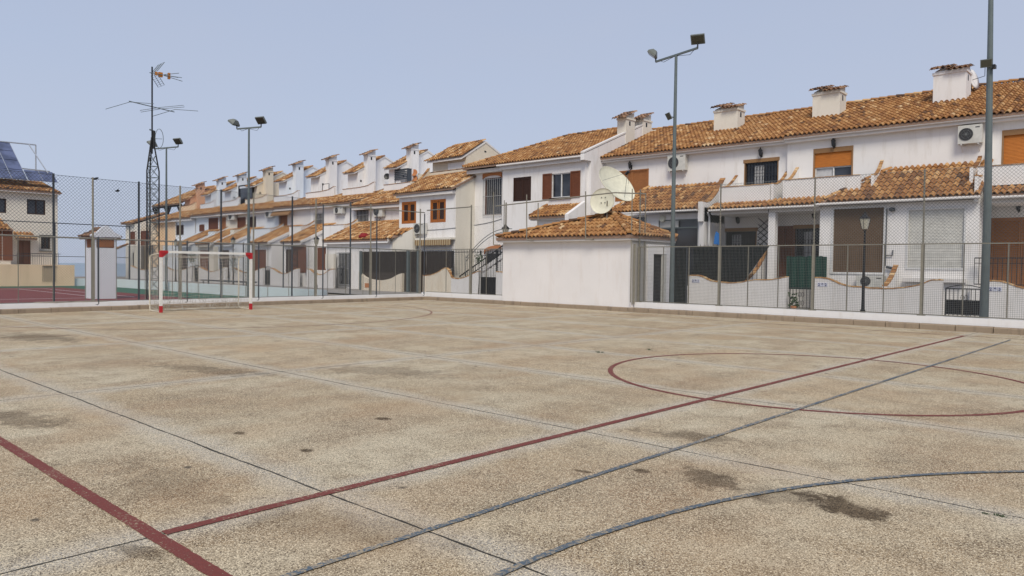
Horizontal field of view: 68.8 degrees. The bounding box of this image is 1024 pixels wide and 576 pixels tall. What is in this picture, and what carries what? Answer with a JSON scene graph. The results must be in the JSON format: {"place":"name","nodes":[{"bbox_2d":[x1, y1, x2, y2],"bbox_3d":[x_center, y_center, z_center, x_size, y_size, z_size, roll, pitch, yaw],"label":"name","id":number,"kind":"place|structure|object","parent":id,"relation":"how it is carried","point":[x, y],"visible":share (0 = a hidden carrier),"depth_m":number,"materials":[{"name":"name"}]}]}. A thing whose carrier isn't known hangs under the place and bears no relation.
{"place":"outdoors","nodes":[
{"label":"outdoors","id":0,"kind":"place"},
{"bbox_2d":[0,178,74,285],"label":"detached house","id":1,"kind":"structure","parent":0,"point":[24,242],"depth_m":51.41,"materials":[{"name":"beige paint"}]},
{"bbox_2d":[0,231,12,260],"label":"porch door","id":2,"kind":"structure","parent":1,"relation":"in","point":[9,242],"depth_m":50.14,"materials":[{"name":"brown wood"}]},
{"bbox_2d":[17,240,29,263],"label":"door","id":3,"kind":"structure","parent":1,"relation":"in","point":[26,243],"depth_m":51.89,"materials":[{"name":"brown wood"}]},
{"bbox_2d":[0,141,49,179],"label":"solar array","id":4,"kind":"object","parent":1,"relation":"on","point":[10,161],"visible":0.9,"depth_m":53.43,"materials":[{"name":"glass"}]},
{"bbox_2d":[27,199,44,214],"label":"window","id":5,"kind":"structure","parent":1,"relation":"in","point":[31,201],"depth_m":52.29,"materials":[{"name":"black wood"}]},
{"bbox_2d":[24,170,56,182],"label":"solar array","id":6,"kind":"object","parent":1,"relation":"on","point":[43,175],"visible":0.86,"depth_m":53.31,"materials":[{"name":"glass"}]},
{"bbox_2d":[58,263,125,275],"bbox_3d":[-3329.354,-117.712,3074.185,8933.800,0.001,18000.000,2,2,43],"label":"sea","id":7,"kind":"structure","parent":0,"point":[81,266],"depth_m":972.86,"materials":[{"name":"liquid"}]},
{"bbox_2d":[0,287,185,302],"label":"tennis court","id":8,"kind":"object","parent":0,"point":[14,297],"visible":0.5,"depth_m":36.20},
{"bbox_2d":[78,226,121,298],"bbox_3d":[-18.601,-1.166,33.804,1.373,3.270,1.540,2,2,43],"label":"masonry hut","id":9,"kind":"object","parent":8,"relation":"on","point":[108,264],"visible":0.76,"depth_m":33.46,"materials":[{"name":"white paint"}]},
{"bbox_2d":[0,286,242,297],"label":"tennis court border","id":10,"kind":"object","parent":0,"point":[131,290],"depth_m":42.77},
{"bbox_2d":[107,62,193,299],"bbox_3d":[-14.390,-4.203,29.982,3.347,9.656,0.666,-1,2,-42],"label":"antenna mast","id":11,"kind":"object","parent":10,"relation":"on","point":[153,133],"visible":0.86,"depth_m":29.94,"materials":[{"name":"black metal"}]},
{"bbox_2d":[0,278,326,296],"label":"tennis court wall","id":12,"kind":"structure","parent":10,"relation":"on","point":[261,292],"depth_m":39.78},
{"bbox_2d":[0,220,129,264],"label":"tennis fence","id":13,"kind":"object","parent":12,"relation":"on","point":[55,238],"visible":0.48,"depth_m":50.62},
{"bbox_2d":[117,241,314,288],"bbox_3d":[-18.205,-1.385,42.532,25.506,2.250,0.052,2,2,43],"label":"tennis fence","id":14,"kind":"object","parent":12,"relation":"on","point":[129,271],"visible":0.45,"depth_m":39.79,"materials":[{"name":"metal"}]},
{"bbox_2d":[147,138,182,290],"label":"floodlight mast","id":15,"kind":"object","parent":10,"relation":"on","point":[177,141],"visible":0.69,"depth_m":44.03,"materials":[{"name":"grey metal"}]},
{"bbox_2d":[228,116,266,296],"bbox_3d":[-13.165,-4.031,37.194,1.866,8.999,0.598,1,2,1],"label":"floodlight mast","id":16,"kind":"object","parent":10,"relation":"on","point":[261,120],"visible":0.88,"depth_m":37.16,"materials":[{"name":"grey metal"}]},
{"bbox_2d":[144,181,215,268],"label":"terraced house","id":17,"kind":"structure","parent":0,"point":[197,201],"depth_m":80.61,"materials":[{"name":"beige paint"}]},
{"bbox_2d":[163,176,236,269],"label":"terraced house","id":18,"kind":"structure","parent":0,"point":[222,183],"depth_m":75.90,"materials":[{"name":"white paint"}]},
{"bbox_2d":[75,276,353,294],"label":"ground","id":19,"kind":"structure","parent":0,"point":[328,293],"depth_m":44.38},
{"bbox_2d":[117,212,167,275],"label":"terraced house","id":20,"kind":"structure","parent":19,"relation":"on","point":[142,225],"depth_m":78.44,"materials":[{"name":"beige paint"}]},
{"bbox_2d":[0,169,350,299],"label":"net fence","id":21,"kind":"object","parent":19,"relation":"on","point":[53,205],"visible":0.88,"depth_m":26.95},
{"bbox_2d":[0,293,424,308],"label":"plinth wall","id":22,"kind":"structure","parent":19,"relation":"on","point":[64,304],"depth_m":27.20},
{"bbox_2d":[0,177,424,304],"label":"sports fence","id":23,"kind":"object","parent":22,"relation":"on","point":[93,267],"visible":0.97,"depth_m":28.31,"materials":[{"name":"metal"}]},
{"bbox_2d":[176,172,258,268],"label":"terraced house","id":24,"kind":"structure","parent":19,"relation":"on","point":[240,184],"depth_m":72.14,"materials":[{"name":"white paint"}]},
{"bbox_2d":[195,166,286,270],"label":"terraced house","id":25,"kind":"structure","parent":19,"relation":"on","point":[265,184],"depth_m":68.87,"materials":[{"name":"beige paint"}]},
{"bbox_2d":[250,154,354,284],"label":"terraced house","id":26,"kind":"structure","parent":19,"relation":"on","point":[331,173],"depth_m":61.40,"materials":[{"name":"white paint"}]},
{"bbox_2d":[255,250,265,269],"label":"door","id":27,"kind":"structure","parent":26,"relation":"in","point":[261,256],"depth_m":59.05,"materials":[{"name":"brown wood"}]},
{"bbox_2d":[280,149,393,286],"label":"terraced house","id":28,"kind":"structure","parent":19,"relation":"on","point":[366,178],"depth_m":57.12,"materials":[{"name":"white paint"}]},
{"bbox_2d":[286,249,297,272],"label":"door","id":29,"kind":"structure","parent":28,"relation":"in","point":[288,254],"depth_m":56.07,"materials":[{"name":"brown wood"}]},
{"bbox_2d":[293,245,305,272],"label":"door","id":30,"kind":"structure","parent":28,"relation":"in","point":[303,255],"depth_m":55.01,"materials":[{"name":"brown wood"}]},
{"bbox_2d":[317,248,325,269],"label":"door","id":31,"kind":"structure","parent":28,"relation":"in","point":[319,267],"depth_m":53.33,"materials":[{"name":"brown wood"}]},
{"bbox_2d":[324,142,433,289],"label":"terraced house","id":32,"kind":"structure","parent":19,"relation":"on","point":[415,157],"depth_m":52.35,"materials":[{"name":"white paint"}]},
{"bbox_2d":[335,252,349,285],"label":"door","id":33,"kind":"structure","parent":32,"relation":"in","point":[340,256],"depth_m":51.21,"materials":[{"name":"grey metal"}]},
{"bbox_2d":[354,206,368,221],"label":"window","id":34,"kind":"structure","parent":32,"relation":"in","point":[362,215],"depth_m":54.60,"materials":[{"name":"grey glass"}]},
{"bbox_2d":[394,168,411,181],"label":"slatted rack","id":35,"kind":"object","parent":32,"relation":"on","point":[408,173],"visible":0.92,"depth_m":55.95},
{"bbox_2d":[386,139,500,292],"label":"terraced house","id":36,"kind":"structure","parent":19,"relation":"on","point":[448,182],"depth_m":46.32,"materials":[{"name":"white paint"}]},
{"bbox_2d":[402,201,415,223],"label":"window","id":37,"kind":"structure","parent":36,"relation":"in","point":[407,217],"depth_m":47.30,"materials":[{"name":"orange wood"}]},
{"bbox_2d":[413,223,426,237],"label":"air conditioner","id":38,"kind":"object","parent":36,"relation":"attached to","point":[416,227],"visible":0.94,"depth_m":46.12,"materials":[{"name":"metal"}]},
{"bbox_2d":[415,237,455,245],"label":"awning","id":39,"kind":"object","parent":36,"relation":"attached to","point":[432,241],"visible":0.9,"depth_m":45.02,"materials":[{"name":"fabric"}]},
{"bbox_2d":[430,199,445,222],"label":"window","id":40,"kind":"structure","parent":36,"relation":"in","point":[442,202],"depth_m":45.46,"materials":[{"name":"orange wood"}]},
{"bbox_2d":[422,292,501,299],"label":"plinth wall","id":41,"kind":"structure","parent":19,"relation":"on","point":[470,296],"depth_m":35.24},
{"bbox_2d":[426,202,507,294],"bbox_3d":[-2.215,-1.811,35.337,5.523,4.190,0.100,2,2,43],"label":"sports fence","id":42,"kind":"object","parent":41,"relation":"on","point":[470,266],"visible":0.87,"depth_m":35.08,"materials":[{"name":"metal"}]},
{"bbox_2d":[634,302,1023,327],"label":"plinth wall","id":43,"kind":"structure","parent":19,"relation":"on","point":[1007,323],"depth_m":23.47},
{"bbox_2d":[636,163,1023,319],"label":"sports fence","id":44,"kind":"object","parent":43,"relation":"on","point":[813,281],"visible":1,"depth_m":23.64,"materials":[{"name":"metal"}]},
{"bbox_2d":[117,278,414,293],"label":"pavement","id":45,"kind":"structure","parent":0,"point":[341,290],"depth_m":48.00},
{"bbox_2d":[359,251,361,289],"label":"gate post","id":46,"kind":"object","parent":45,"relation":"on","point":[360,268],"visible":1,"depth_m":49.12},
{"bbox_2d":[406,251,409,291],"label":"gate post","id":47,"kind":"object","parent":45,"relation":"on","point":[407,275],"visible":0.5,"depth_m":45.83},
{"bbox_2d":[495,211,677,306],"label":"pump shed","id":48,"kind":"structure","parent":45,"relation":"on","point":[564,262],"depth_m":30.36,"materials":[{"name":"white paint"}]},
{"bbox_2d":[493,189,645,301],"bbox_3d":[1.985,-1.864,31.507,7.959,4.592,1.622,2,2,43],"label":"pipe fence","id":49,"kind":"object","parent":48,"relation":"on","point":[585,195],"visible":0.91,"depth_m":29.54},
{"bbox_2d":[590,188,613,216],"bbox_3d":[3.764,-3.498,30.803,1.058,1.212,0.404,2,2,30],"label":"satellite dish","id":50,"kind":"object","parent":48,"relation":"on","point":[598,203],"visible":0.92,"depth_m":30.76,"materials":[{"name":"beige paint"}]},
{"bbox_2d":[599,166,634,210],"bbox_3d":[4.455,-3.943,31.774,1.268,2.540,1.819,5,5,71],"label":"satellite dish","id":51,"kind":"object","parent":48,"relation":"on","point":[612,179],"visible":0.94,"depth_m":32.04,"materials":[{"name":"beige paint"}]},
{"bbox_2d":[647,33,704,301],"bbox_3d":[6.335,-4.393,29.441,2.677,10.654,0.616,2,2,45],"label":"floodlight mast","id":52,"kind":"object","parent":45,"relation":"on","point":[696,39],"visible":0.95,"depth_m":29.38,"materials":[{"name":"grey metal"}]},
{"bbox_2d":[859,212,870,312],"bbox_3d":[12.504,-0.836,26.558,0.397,3.720,0.397,2,2,43],"label":"street lantern","id":53,"kind":"object","parent":45,"relation":"on","point":[866,220],"visible":0.71,"depth_m":26.52,"materials":[{"name":"black metal"}]},
{"bbox_2d":[980,0,996,316],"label":"floodlight mast","id":54,"kind":"object","parent":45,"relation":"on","point":[988,64],"visible":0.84,"depth_m":21.50,"materials":[{"name":"grey metal"}]},
{"bbox_2d":[216,160,318,282],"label":"terraced house","id":55,"kind":"structure","parent":0,"point":[296,183],"depth_m":65.28,"materials":[{"name":"white paint"}]},
{"bbox_2d":[197,281,810,308],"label":"garden paving","id":56,"kind":"structure","parent":0,"point":[421,292],"depth_m":46.93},
{"bbox_2d":[130,265,157,279],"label":"garden wall","id":57,"kind":"structure","parent":56,"relation":"on","point":[135,273],"depth_m":74.47,"materials":[{"name":"paint"}]},
{"bbox_2d":[163,266,194,281],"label":"garden wall","id":58,"kind":"structure","parent":56,"relation":"on","point":[190,274],"depth_m":67.36,"materials":[{"name":"paint"}]},
{"bbox_2d":[199,267,227,282],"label":"garden wall","id":59,"kind":"structure","parent":56,"relation":"on","point":[212,273],"depth_m":63.53,"materials":[{"name":"paint"}]},
{"bbox_2d":[231,267,264,284],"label":"garden wall","id":60,"kind":"structure","parent":56,"relation":"on","point":[260,276],"depth_m":58.49,"materials":[{"name":"paint"}]},
{"bbox_2d":[270,268,299,286],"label":"garden wall","id":61,"kind":"structure","parent":56,"relation":"on","point":[296,275],"depth_m":55.68,"materials":[{"name":"paint"}]},
{"bbox_2d":[307,269,335,287],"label":"garden wall","id":62,"kind":"structure","parent":56,"relation":"on","point":[329,278],"depth_m":52.02,"materials":[{"name":"paint"}]},
{"bbox_2d":[358,273,403,291],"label":"garden wall","id":63,"kind":"structure","parent":56,"relation":"on","point":[390,283],"depth_m":47.24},
{"bbox_2d":[362,250,404,279],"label":"reed screen","id":64,"kind":"object","parent":63,"relation":"attached to","point":[391,264],"visible":0.74,"depth_m":47.83,"materials":[{"name":"black wicker"}]},
{"bbox_2d":[404,250,425,291],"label":"gate","id":65,"kind":"object","parent":56,"relation":"on","point":[412,260],"visible":0.51,"depth_m":45.77,"materials":[{"name":"black metal"}]},
{"bbox_2d":[423,267,453,292],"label":"garden wall","id":66,"kind":"structure","parent":56,"relation":"on","point":[436,277],"depth_m":43.96,"materials":[{"name":"paint"}]},
{"bbox_2d":[426,250,451,274],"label":"reed screen","id":67,"kind":"object","parent":66,"relation":"attached to","point":[437,263],"visible":0.85,"depth_m":44.37,"materials":[{"name":"black wicker"}]},
{"bbox_2d":[451,271,480,294],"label":"garden wall","id":68,"kind":"structure","parent":56,"relation":"on","point":[459,284],"depth_m":42.42,"materials":[{"name":"paint"}]},
{"bbox_2d":[459,245,502,276],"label":"staircase","id":69,"kind":"structure","parent":56,"relation":"on","point":[499,257],"depth_m":42.89,"materials":[{"name":"white paint"}]},
{"bbox_2d":[481,255,495,294],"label":"iron gate","id":70,"kind":"structure","parent":56,"relation":"on","point":[483,286],"depth_m":41.35,"materials":[{"name":"black metal"}]},
{"bbox_2d":[496,271,502,295],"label":"garden wall","id":71,"kind":"structure","parent":56,"relation":"on","point":[499,292],"depth_m":40.66,"materials":[{"name":"paint"}]},
{"bbox_2d":[452,249,502,275],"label":"spiked fence","id":72,"kind":"object","parent":71,"relation":"on","point":[453,252],"visible":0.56,"depth_m":42.46,"materials":[{"name":"black metal"}]},
{"bbox_2d":[674,247,687,303],"bbox_3d":[7.048,-0.568,33.652,1.880,2.560,0.050,2,2,43],"label":"garden door","id":73,"kind":"structure","parent":56,"relation":"on","point":[680,284],"depth_m":33.25,"materials":[{"name":"metal"}]},
{"bbox_2d":[689,275,788,308],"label":"garden wall","id":74,"kind":"structure","parent":56,"relation":"on","point":[762,294],"depth_m":31.16,"materials":[{"name":"paint"}]},
{"bbox_2d":[675,243,766,280],"bbox_3d":[8.712,-1.125,32.100,4.628,1.600,0.028,2,2,43],"label":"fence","id":75,"kind":"object","parent":74,"relation":"on","point":[721,262],"visible":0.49,"depth_m":31.88,"materials":[{"name":"black metal"}]},
{"bbox_2d":[745,243,767,280],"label":"side wall","id":76,"kind":"structure","parent":56,"relation":"on","point":[763,265],"depth_m":32.38,"materials":[{"name":"white paint"}]},
{"bbox_2d":[693,246,768,281],"bbox_3d":[9.261,-0.999,31.778,3.450,1.540,0.010,2,2,43],"label":"shade net","id":77,"kind":"object","parent":76,"relation":"attached to","point":[714,257],"visible":0.65,"depth_m":31.81,"materials":[{"name":"fabric"}]},
{"bbox_2d":[789,287,810,309],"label":"iron gate","id":78,"kind":"structure","parent":56,"relation":"on","point":[799,301],"depth_m":29.59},
{"bbox_2d":[856,275,885,286],"bbox_3d":[13.964,-0.121,29.071,1.018,0.736,0.342,2,2,43],"label":"air conditioner","id":79,"kind":"object","parent":56,"relation":"on","point":[869,281],"visible":0.55,"depth_m":28.92,"materials":[{"name":"metal"}]},
{"bbox_2d":[814,277,943,315],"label":"garden wall","id":80,"kind":"structure","parent":56,"relation":"on","point":[910,295],"depth_m":27.51,"materials":[{"name":"paint"}]},
{"bbox_2d":[882,265,897,287],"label":"side wall","id":81,"kind":"structure","parent":56,"relation":"on","point":[890,280],"depth_m":28.15,"materials":[{"name":"white paint"}]},
{"bbox_2d":[944,285,980,317],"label":"iron gate","id":82,"kind":"structure","parent":56,"relation":"on","point":[968,306],"depth_m":25.80,"materials":[{"name":"black metal"}]},
{"bbox_2d":[989,280,1023,319],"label":"garden wall","id":83,"kind":"structure","parent":56,"relation":"on","point":[995,306],"depth_m":24.87,"materials":[{"name":"paint"}]},
{"bbox_2d":[0,300,1023,575],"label":"court slab","id":84,"kind":"structure","parent":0,"point":[170,418],"depth_m":6.95,"materials":[{"name":"concrete"}]},
{"bbox_2d":[0,436,232,575],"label":"side line","id":85,"kind":"object","parent":84,"relation":"on","point":[190,557],"visible":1,"depth_m":4.75,"materials":[{"name":"red paint"}]},
{"bbox_2d":[146,250,252,312],"bbox_3d":[-10.824,-0.242,26.027,1.000,2.045,3.366,2,2,43],"label":"football goal","id":86,"kind":"object","parent":84,"relation":"on","point":[162,254],"visible":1,"depth_m":26.09,"materials":[{"name":"white paint"}]},
{"bbox_2d":[0,305,432,328],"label":"goal area line","id":87,"kind":"object","parent":84,"relation":"on","point":[259,327],"visible":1,"depth_m":19.87,"materials":[{"name":"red paint"}]},
{"bbox_2d":[0,296,1023,334],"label":"kerb","id":88,"kind":"structure","parent":84,"relation":"on","point":[972,328],"depth_m":25.73,"materials":[{"name":"concrete"}]},
{"bbox_2d":[162,336,962,533],"bbox_3d":[4.864,1.357,12.008,0.092,0.001,20.490,2,2,43],"label":"halfway line","id":89,"kind":"object","parent":84,"relation":"on","point":[238,514],"visible":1,"depth_m":6.18,"materials":[{"name":"red paint"}]},
{"bbox_2d":[281,340,1008,575],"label":"basketball side line","id":90,"kind":"object","parent":84,"relation":"on","point":[307,568],"visible":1,"depth_m":5.38,"materials":[{"name":"grey paint"}]},
{"bbox_2d":[489,470,1023,575],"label":"basketball arc","id":91,"kind":"object","parent":84,"relation":"on","point":[538,556],"visible":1,"depth_m":4.99,"materials":[{"name":"grey paint"}]},
{"bbox_2d":[608,353,1023,415],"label":"circle","id":92,"kind":"object","parent":84,"relation":"on","point":[610,370],"visible":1,"depth_m":9.72,"materials":[{"name":"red paint"}]},
{"bbox_2d":[0,0,1023,263],"label":"sky","id":93,"kind":"structure","parent":0,"point":[349,79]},
{"bbox_2d":[462,110,654,270],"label":"terraced house","id":94,"kind":"structure","parent":0,"point":[567,165],"depth_m":42.06,"materials":[{"name":"white paint"}]},
{"bbox_2d":[483,177,502,214],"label":"window","id":95,"kind":"structure","parent":94,"relation":"in","point":[492,185],"depth_m":44.47,"materials":[{"name":"grey metal"}]},
{"bbox_2d":[513,176,530,201],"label":"window","id":96,"kind":"structure","parent":94,"relation":"in","point":[521,187],"depth_m":42.42,"materials":[{"name":"brown wood"}]},
{"bbox_2d":[542,170,580,198],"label":"window","id":97,"kind":"structure","parent":94,"relation":"in","point":[565,185],"depth_m":40.54,"materials":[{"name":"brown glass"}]},
{"bbox_2d":[600,102,772,302],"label":"terraced house","id":98,"kind":"structure","parent":0,"point":[700,144],"depth_m":37.04,"materials":[{"name":"white paint"}]},
{"bbox_2d":[615,168,648,201],"bbox_3d":[6.274,-5.365,39.090,2.056,1.600,0.070,2,2,43],"label":"window","id":99,"kind":"structure","parent":98,"relation":"in","point":[639,178],"depth_m":38.85,"materials":[{"name":"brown wood"}]},
{"bbox_2d":[667,154,687,175],"bbox_3d":[8.203,-6.056,37.031,0.983,1.064,0.342,2,2,43],"label":"air conditioner","id":100,"kind":"object","parent":98,"relation":"attached to","point":[681,162],"visible":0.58,"depth_m":36.79,"materials":[{"name":"metal"}]},
{"bbox_2d":[707,106,811,276],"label":"terraced house","id":101,"kind":"structure","parent":0,"point":[746,163],"depth_m":34.41,"materials":[{"name":"white paint"}]},
{"bbox_2d":[725,227,757,245],"bbox_3d":[10.678,-2.277,35.125,1.861,1.078,0.177,2,2,43],"label":"window","id":102,"kind":"structure","parent":101,"relation":"in","point":[744,236],"depth_m":35.05,"materials":[{"name":"grey glass"}]},
{"bbox_2d":[743,157,779,184],"bbox_3d":[11.471,-5.353,34.347,1.727,1.181,0.177,2,2,43],"label":"window","id":103,"kind":"structure","parent":101,"relation":"in","point":[767,171],"depth_m":34.37,"materials":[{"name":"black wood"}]},
{"bbox_2d":[766,63,1020,315],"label":"terraced house","id":104,"kind":"structure","parent":0,"point":[898,134],"depth_m":30.00,"materials":[{"name":"white paint"}]},
{"bbox_2d":[777,226,795,275],"bbox_3d":[12.172,-1.646,33.423,0.988,2.244,0.070,2,2,43],"label":"door","id":105,"kind":"structure","parent":104,"relation":"in","point":[783,250],"depth_m":33.41,"materials":[{"name":"brown wood"}]},
{"bbox_2d":[786,256,826,289],"bbox_3d":[12.024,-0.625,30.559,1.648,1.372,0.080,2,2,43],"label":"garden screen","id":106,"kind":"object","parent":104,"relation":"attached to","point":[804,267],"visible":0.6,"depth_m":30.64,"materials":[{"name":"green fabric"}]},
{"bbox_2d":[793,224,819,256],"bbox_3d":[13.036,-1.642,32.684,1.472,2.251,0.177,2,2,43],"label":"window","id":107,"kind":"structure","parent":104,"relation":"in","point":[799,228],"depth_m":32.82,"materials":[{"name":"grey glass"}]},
{"bbox_2d":[813,145,853,176],"bbox_3d":[13.750,-5.376,31.974,1.661,1.263,0.173,2,2,43],"label":"window","id":108,"kind":"structure","parent":104,"relation":"in","point":[825,158],"depth_m":31.99,"materials":[{"name":"orange wood"}]},
{"bbox_2d":[958,124,983,151],"bbox_3d":[17.363,-5.665,28.302,0.794,0.976,0.342,2,2,43],"label":"air conditioner","id":109,"kind":"object","parent":104,"relation":"attached to","point":[971,134],"visible":1,"depth_m":28.17,"materials":[{"name":"metal"}]},
{"bbox_2d":[970,69,983,90],"bbox_3d":[19.649,-8.767,31.775,0.593,1.189,0.716,1,2,14],"label":"satellite dish","id":110,"kind":"object","parent":104,"relation":"on","point":[974,81],"visible":0.81,"depth_m":31.87,"materials":[{"name":"white paint"}]},
{"bbox_2d":[969,78,1023,316],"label":"terraced house","id":111,"kind":"structure","parent":0,"point":[1008,132],"depth_m":27.73,"materials":[{"name":"white paint"}]},
{"bbox_2d":[974,257,1023,285],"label":"porch railing","id":112,"kind":"object","parent":111,"relation":"attached to","point":[1012,258],"visible":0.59,"depth_m":26.00,"materials":[{"name":"black metal"}]},
{"bbox_2d":[990,217,1023,286],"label":"door","id":113,"kind":"structure","parent":111,"relation":"in","point":[1000,253],"depth_m":27.88,"materials":[{"name":"brown wood"}]},
{"bbox_2d":[1001,128,1023,163],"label":"window","id":114,"kind":"structure","parent":111,"relation":"in","point":[1012,140],"depth_m":27.74,"materials":[{"name":"orange wood"}]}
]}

